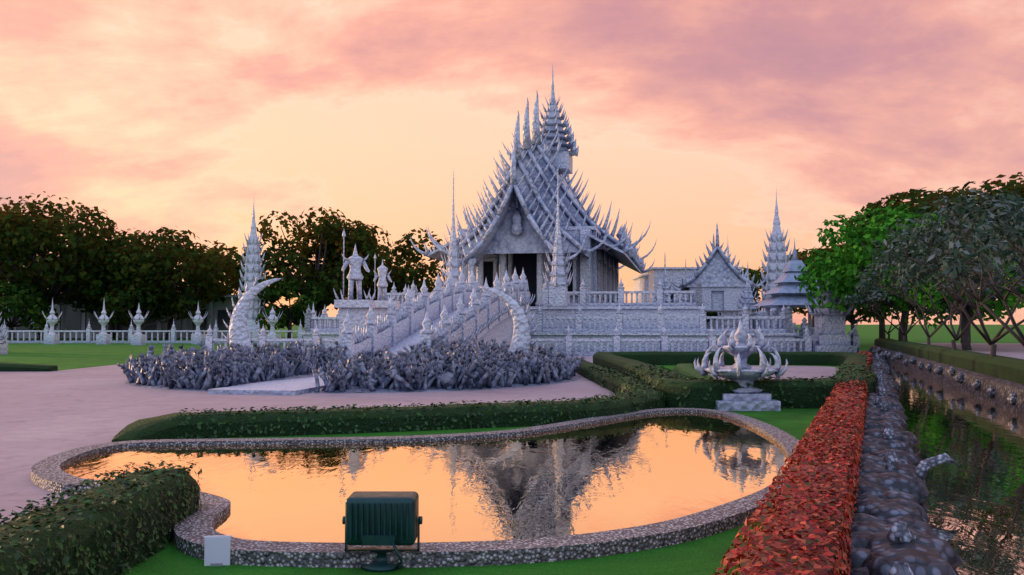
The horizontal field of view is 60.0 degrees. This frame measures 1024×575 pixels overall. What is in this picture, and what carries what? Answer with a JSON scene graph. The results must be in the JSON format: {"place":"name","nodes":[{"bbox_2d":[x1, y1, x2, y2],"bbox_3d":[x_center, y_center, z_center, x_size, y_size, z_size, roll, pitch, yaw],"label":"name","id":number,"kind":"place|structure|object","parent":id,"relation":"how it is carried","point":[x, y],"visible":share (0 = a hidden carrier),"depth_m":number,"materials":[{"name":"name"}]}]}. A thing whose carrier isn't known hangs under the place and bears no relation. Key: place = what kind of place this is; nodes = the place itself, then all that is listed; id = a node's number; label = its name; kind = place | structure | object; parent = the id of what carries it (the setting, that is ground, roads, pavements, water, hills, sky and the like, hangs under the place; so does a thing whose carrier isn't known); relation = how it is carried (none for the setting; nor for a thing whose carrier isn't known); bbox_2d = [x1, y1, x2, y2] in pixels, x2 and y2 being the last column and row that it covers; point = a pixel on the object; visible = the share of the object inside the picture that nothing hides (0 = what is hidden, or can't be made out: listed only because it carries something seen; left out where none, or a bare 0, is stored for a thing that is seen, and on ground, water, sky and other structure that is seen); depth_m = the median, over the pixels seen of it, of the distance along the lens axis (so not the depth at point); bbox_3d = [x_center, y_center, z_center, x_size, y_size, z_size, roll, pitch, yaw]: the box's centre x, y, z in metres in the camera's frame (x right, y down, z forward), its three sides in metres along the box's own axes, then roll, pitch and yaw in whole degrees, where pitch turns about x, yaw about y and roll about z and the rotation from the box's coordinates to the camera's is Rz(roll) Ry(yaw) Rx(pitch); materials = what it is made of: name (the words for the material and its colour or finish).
{"place":"outdoors","nodes":[
{"label":"outdoors","id":0,"kind":"place"},
{"bbox_2d":[0,356,614,524],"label":"plaza paving","id":1,"kind":"structure","parent":0,"point":[44,414],"depth_m":20.07,"materials":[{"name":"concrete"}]},
{"bbox_2d":[116,337,585,392],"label":"sculpted hands","id":2,"kind":"object","parent":1,"relation":"on","point":[442,366],"visible":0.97,"depth_m":25.64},
{"bbox_2d":[333,230,399,343],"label":"guardian statues","id":3,"kind":"object","parent":1,"relation":"on","point":[358,309],"visible":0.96,"depth_m":39.90,"materials":[{"name":"white stone"}]},
{"bbox_2d":[222,275,538,354],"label":"curved tusks","id":4,"kind":"structure","parent":1,"relation":"on","point":[239,334],"depth_m":31.69,"materials":[{"name":"white stone"}]},
{"bbox_2d":[208,168,572,394],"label":"bridge","id":5,"kind":"structure","parent":1,"relation":"on","point":[456,306],"depth_m":41.11,"materials":[{"name":"white stone"}]},
{"bbox_2d":[61,412,787,542],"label":"pond water","id":6,"kind":"structure","parent":0,"point":[627,472],"depth_m":10.26,"materials":[{"name":"orange liquid"}]},
{"bbox_2d":[0,325,1023,574],"bbox_3d":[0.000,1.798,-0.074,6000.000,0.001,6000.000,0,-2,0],"label":"lawn","id":7,"kind":"structure","parent":0,"point":[704,555],"depth_m":7.22,"materials":[{"name":"green plant"}]},
{"bbox_2d":[0,362,57,371],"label":"hedge","id":8,"kind":"object","parent":7,"relation":"on","point":[12,367],"visible":1,"depth_m":33.59,"materials":[{"name":"green plant"}]},
{"bbox_2d":[0,277,59,339],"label":"tree","id":9,"kind":"object","parent":7,"relation":"on","point":[23,303],"visible":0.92,"depth_m":96.29,"materials":[{"name":"green plant"}]},
{"bbox_2d":[0,191,158,339],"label":"tree","id":10,"kind":"object","parent":7,"relation":"on","point":[25,239],"visible":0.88,"depth_m":99.02,"materials":[{"name":"green plant"}]},
{"bbox_2d":[0,460,203,574],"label":"hedge","id":11,"kind":"object","parent":7,"relation":"on","point":[74,527],"depth_m":6.32,"materials":[{"name":"green plant"}]},
{"bbox_2d":[39,232,168,337],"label":"tree","id":12,"kind":"object","parent":7,"relation":"on","point":[96,307],"visible":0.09,"depth_m":109.71,"materials":[{"name":"green plant"}]},
{"bbox_2d":[0,295,265,337],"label":"wall","id":13,"kind":"structure","parent":7,"relation":"on","point":[71,319],"depth_m":112.85,"materials":[{"name":"grey paint"}]},
{"bbox_2d":[98,282,205,333],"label":"tree","id":14,"kind":"object","parent":7,"relation":"on","point":[122,302],"visible":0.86,"depth_m":100.45,"materials":[{"name":"green plant"}]},
{"bbox_2d":[0,298,320,354],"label":"fence post statues","id":15,"kind":"object","parent":7,"relation":"on","point":[138,337],"visible":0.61,"depth_m":78.40,"materials":[{"name":"white stone"}]},
{"bbox_2d":[78,226,245,338],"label":"tree","id":16,"kind":"object","parent":7,"relation":"on","point":[149,264],"visible":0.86,"depth_m":101.50,"materials":[{"name":"green plant"}]},
{"bbox_2d":[211,563,222,565],"bbox_3d":[-2.200,1.979,6.644,0.080,0.191,0.080,0,-2,0],"label":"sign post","id":17,"kind":"object","parent":7,"relation":"on","point":[216,564],"visible":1,"depth_m":6.60,"materials":[{"name":"grey metal"}]},
{"bbox_2d":[204,535,231,565],"bbox_3d":[-2.200,1.979,6.635,0.199,0.240,0.047,0,-2,0],"label":"sign panel","id":18,"kind":"object","parent":17,"relation":"attached to","point":[216,549],"visible":0.76,"depth_m":6.62,"materials":[{"name":"white plastic"}]},
{"bbox_2d":[160,247,275,307],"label":"tree","id":19,"kind":"object","parent":7,"relation":"on","point":[238,267],"visible":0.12,"depth_m":115.24,"materials":[{"name":"green plant"}]},
{"bbox_2d":[255,277,327,338],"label":"tree","id":20,"kind":"object","parent":7,"relation":"on","point":[292,313],"visible":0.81,"depth_m":94.61,"materials":[{"name":"green plant"}]},
{"bbox_2d":[242,206,385,316],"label":"tree","id":21,"kind":"object","parent":7,"relation":"on","point":[330,278],"visible":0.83,"depth_m":97.76,"materials":[{"name":"green plant"}]},
{"bbox_2d":[304,223,447,299],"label":"tree","id":22,"kind":"object","parent":7,"relation":"on","point":[400,272],"visible":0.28,"depth_m":105.61,"materials":[{"name":"green plant"}]},
{"bbox_2d":[342,491,422,571],"bbox_3d":[-0.964,1.806,6.558,0.594,0.531,0.420,0,-2,0],"label":"floodlight","id":23,"kind":"object","parent":7,"relation":"on","point":[382,518],"visible":0.95,"depth_m":6.46,"materials":[{"name":"green paint"}]},
{"bbox_2d":[111,358,666,441],"bbox_3d":[-1.251,2.647,25.299,9.532,0.497,24.248,0,-2,0],"label":"hedge","id":24,"kind":"object","parent":7,"relation":"on","point":[166,426],"depth_m":14.95,"materials":[{"name":"green plant"}]},
{"bbox_2d":[387,266,443,292],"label":"tree","id":25,"kind":"object","parent":7,"relation":"on","point":[414,279],"visible":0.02,"depth_m":113.42,"materials":[{"name":"green plant"}]},
{"bbox_2d":[31,408,808,567],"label":"pond kerb","id":26,"kind":"structure","parent":7,"relation":"on","point":[190,531],"depth_m":7.24,"materials":[{"name":"grey stone"}]},
{"bbox_2d":[0,318,859,355],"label":"balustrades","id":27,"kind":"object","parent":7,"relation":"on","point":[211,339],"visible":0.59,"depth_m":49.85,"materials":[{"name":"white stone"}]},
{"bbox_2d":[239,191,798,338],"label":"spires","id":28,"kind":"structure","parent":7,"relation":"on","point":[777,258],"depth_m":84.92,"materials":[{"name":"white stone"}]},
{"bbox_2d":[300,226,796,351],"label":"temple hall and platform","id":29,"kind":"structure","parent":7,"relation":"on","point":[596,307],"depth_m":55.17,"materials":[{"name":"white stone"}]},
{"bbox_2d":[483,253,572,306],"bbox_3d":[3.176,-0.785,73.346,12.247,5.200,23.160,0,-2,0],"label":"doorway","id":30,"kind":"structure","parent":29,"relation":"in","point":[527,262],"depth_m":62.57,"materials":[{"name":"black"}]},
{"bbox_2d":[410,92,656,281],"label":"temple roofs","id":31,"kind":"structure","parent":29,"relation":"on","point":[519,214],"depth_m":59.45,"materials":[{"name":"white stone"}]},
{"bbox_2d":[531,65,578,173],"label":"temple spire","id":32,"kind":"structure","parent":31,"relation":"on","point":[552,119],"depth_m":74.50,"materials":[{"name":"white stone"}]},
{"bbox_2d":[654,225,766,308],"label":"pavilion roof","id":33,"kind":"structure","parent":29,"relation":"on","point":[717,268],"depth_m":71.76,"materials":[{"name":"white stone"}]},
{"bbox_2d":[688,287,744,311],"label":"hall walls","id":34,"kind":"structure","parent":29,"relation":"on","point":[719,299],"depth_m":72.06,"materials":[{"name":"white paint"}]},
{"bbox_2d":[673,363,714,379],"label":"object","id":35,"kind":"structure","parent":7,"relation":"on","point":[688,369],"depth_m":26.57,"materials":[{"name":"green plant"}]},
{"bbox_2d":[706,312,720,322],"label":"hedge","id":36,"kind":"object","parent":7,"relation":"on","point":[711,314],"visible":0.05,"depth_m":89.57,"materials":[{"name":"green plant"}]},
{"bbox_2d":[593,351,877,409],"bbox_3d":[8.968,2.696,29.206,11.735,0.719,21.282,0,-2,0],"label":"hedge","id":37,"kind":"object","parent":7,"relation":"on","point":[624,361],"depth_m":20.15,"materials":[{"name":"green plant"}]},
{"bbox_2d":[694,317,787,410],"bbox_3d":[4.921,1.611,19.081,2.034,1.950,1.939,0,-2,0],"label":"fountain sculpture","id":38,"kind":"object","parent":7,"relation":"on","point":[741,372],"visible":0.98,"depth_m":18.63,"materials":[{"name":"white stone"}]},
{"bbox_2d":[741,267,766,312],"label":"tree","id":39,"kind":"object","parent":7,"relation":"on","point":[757,276],"visible":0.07,"depth_m":95.66,"materials":[{"name":"green plant"}]},
{"bbox_2d":[754,248,819,326],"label":"tree","id":40,"kind":"object","parent":7,"relation":"on","point":[800,310],"depth_m":109.84,"materials":[{"name":"green plant"}]},
{"bbox_2d":[753,237,821,307],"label":"pavilion roof","id":41,"kind":"structure","parent":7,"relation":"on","point":[785,290],"depth_m":55.15,"materials":[{"name":"white stone"}]},
{"bbox_2d":[765,307,813,350],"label":"pavilion body","id":42,"kind":"structure","parent":7,"relation":"on","point":[801,329],"depth_m":54.15,"materials":[{"name":"white stone"}]},
{"bbox_2d":[712,350,872,574],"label":"red hedge leaves","id":43,"kind":"object","parent":7,"relation":"on","point":[801,452],"visible":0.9,"depth_m":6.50,"materials":[{"name":"red plant"}]},
{"bbox_2d":[802,271,857,352],"bbox_3d":[18.059,1.427,50.484,2.365,4.900,2.365,0,-2,0],"label":"white shrine","id":44,"kind":"object","parent":7,"relation":"on","point":[829,330],"visible":0.56,"depth_m":49.79,"materials":[{"name":"white stone"}]},
{"bbox_2d":[787,243,891,337],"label":"tree","id":45,"kind":"object","parent":7,"relation":"on","point":[803,258],"visible":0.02,"depth_m":80.23,"materials":[{"name":"green plant"}]},
{"bbox_2d":[817,275,894,329],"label":"tree","id":46,"kind":"object","parent":7,"relation":"on","point":[864,312],"visible":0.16,"depth_m":69.16,"materials":[{"name":"green plant"}]},
{"bbox_2d":[862,303,910,338],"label":"frangipani limbs","id":47,"kind":"object","parent":7,"relation":"on","point":[889,331],"visible":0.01,"depth_m":53.00,"materials":[{"name":"brown plant"}]},
{"bbox_2d":[794,201,1006,340],"bbox_3d":[21.451,-0.510,48.179,11.430,8.619,10.157,0,-2,0],"label":"tree","id":48,"kind":"object","parent":7,"relation":"on","point":[840,275],"visible":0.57,"depth_m":47.74,"materials":[{"name":"green plant"}]},
{"bbox_2d":[839,354,962,574],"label":"canal rocks","id":49,"kind":"object","parent":7,"relation":"on","point":[886,499],"depth_m":7.79,"materials":[{"name":"grey stone"}]},
{"bbox_2d":[872,353,958,574],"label":"rock sculptures","id":50,"kind":"object","parent":49,"relation":"on","point":[899,532],"visible":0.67,"depth_m":9.08,"materials":[{"name":"stone"}]},
{"bbox_2d":[844,187,1016,342],"bbox_3d":[32.656,-1.200,61.717,18.148,11.106,19.614,-1,-2,16],"label":"tree","id":51,"kind":"object","parent":7,"relation":"on","point":[913,199],"visible":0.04,"depth_m":57.89,"materials":[{"name":"green plant"}]},
{"bbox_2d":[855,248,1023,349],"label":"tree","id":52,"kind":"object","parent":7,"relation":"on","point":[954,335],"visible":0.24,"depth_m":28.85,"materials":[{"name":"green plant"}]},
{"bbox_2d":[868,188,1023,345],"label":"tree","id":53,"kind":"object","parent":7,"relation":"on","point":[950,210],"visible":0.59,"depth_m":17.71,"materials":[{"name":"green plant"}]},
{"bbox_2d":[869,346,1023,415],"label":"canal bank wall","id":54,"kind":"structure","parent":7,"relation":"on","point":[1004,388],"depth_m":22.51,"materials":[{"name":"grey stone"}]},
{"bbox_2d":[843,280,966,340],"bbox_3d":[19.680,1.155,44.027,5.677,3.822,4.862,-1,-3,32],"label":"tree","id":55,"kind":"object","parent":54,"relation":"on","point":[875,293],"visible":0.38,"depth_m":43.82,"materials":[{"name":"green plant"}]},
{"bbox_2d":[870,251,1006,344],"bbox_3d":[17.019,0.543,35.792,4.114,4.363,5.895,1,-3,-32],"label":"tree","id":56,"kind":"object","parent":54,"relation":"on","point":[905,289],"visible":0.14,"depth_m":35.95,"materials":[{"name":"green plant"}]},
{"bbox_2d":[869,346,1016,405],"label":"wall ornaments","id":57,"kind":"object","parent":54,"relation":"attached to","point":[990,391],"visible":0.91,"depth_m":26.76,"materials":[{"name":"stone"}]},
{"bbox_2d":[874,338,1023,383],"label":"hedge bank","id":58,"kind":"structure","parent":54,"relation":"on","point":[1006,368],"depth_m":25.08,"materials":[{"name":"green plant"}]},
{"bbox_2d":[877,172,1023,253],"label":"tree","id":59,"kind":"object","parent":7,"relation":"on","point":[1011,187],"visible":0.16,"depth_m":49.09,"materials":[{"name":"green plant"}]},
{"bbox_2d":[879,218,1023,349],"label":"tree","id":60,"kind":"object","parent":7,"relation":"on","point":[995,306],"visible":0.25,"depth_m":41.48,"materials":[{"name":"dark grey-green leaves"},{"name":"bark"}]},
{"bbox_2d":[918,204,1023,296],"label":"tree","id":61,"kind":"object","parent":7,"relation":"on","point":[954,271],"visible":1,"depth_m":12.28,"materials":[{"name":"green plant"}]},
{"bbox_2d":[0,0,1023,324],"label":"sky","id":62,"kind":"structure","parent":0,"point":[690,117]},
{"bbox_2d":[632,267,743,328],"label":"white buildings","id":63,"kind":"structure","parent":0,"point":[648,280],"depth_m":92.15,"materials":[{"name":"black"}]},
{"bbox_2d":[697,365,838,379],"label":"court paving","id":64,"kind":"structure","parent":0,"point":[808,372],"depth_m":32.91,"materials":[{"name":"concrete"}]},
{"bbox_2d":[871,214,1023,356],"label":"tree","id":65,"kind":"object","parent":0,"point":[910,263],"visible":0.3,"depth_m":22.56,"materials":[{"name":"green plant"}]},
{"bbox_2d":[889,363,1023,574],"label":"canal water","id":66,"kind":"structure","parent":0,"point":[972,505],"depth_m":10.66,"materials":[{"name":"green liquid"}]},
{"bbox_2d":[922,343,1023,358],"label":"path","id":67,"kind":"structure","parent":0,"point":[1014,350],"depth_m":45.00,"materials":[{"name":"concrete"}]}
]}

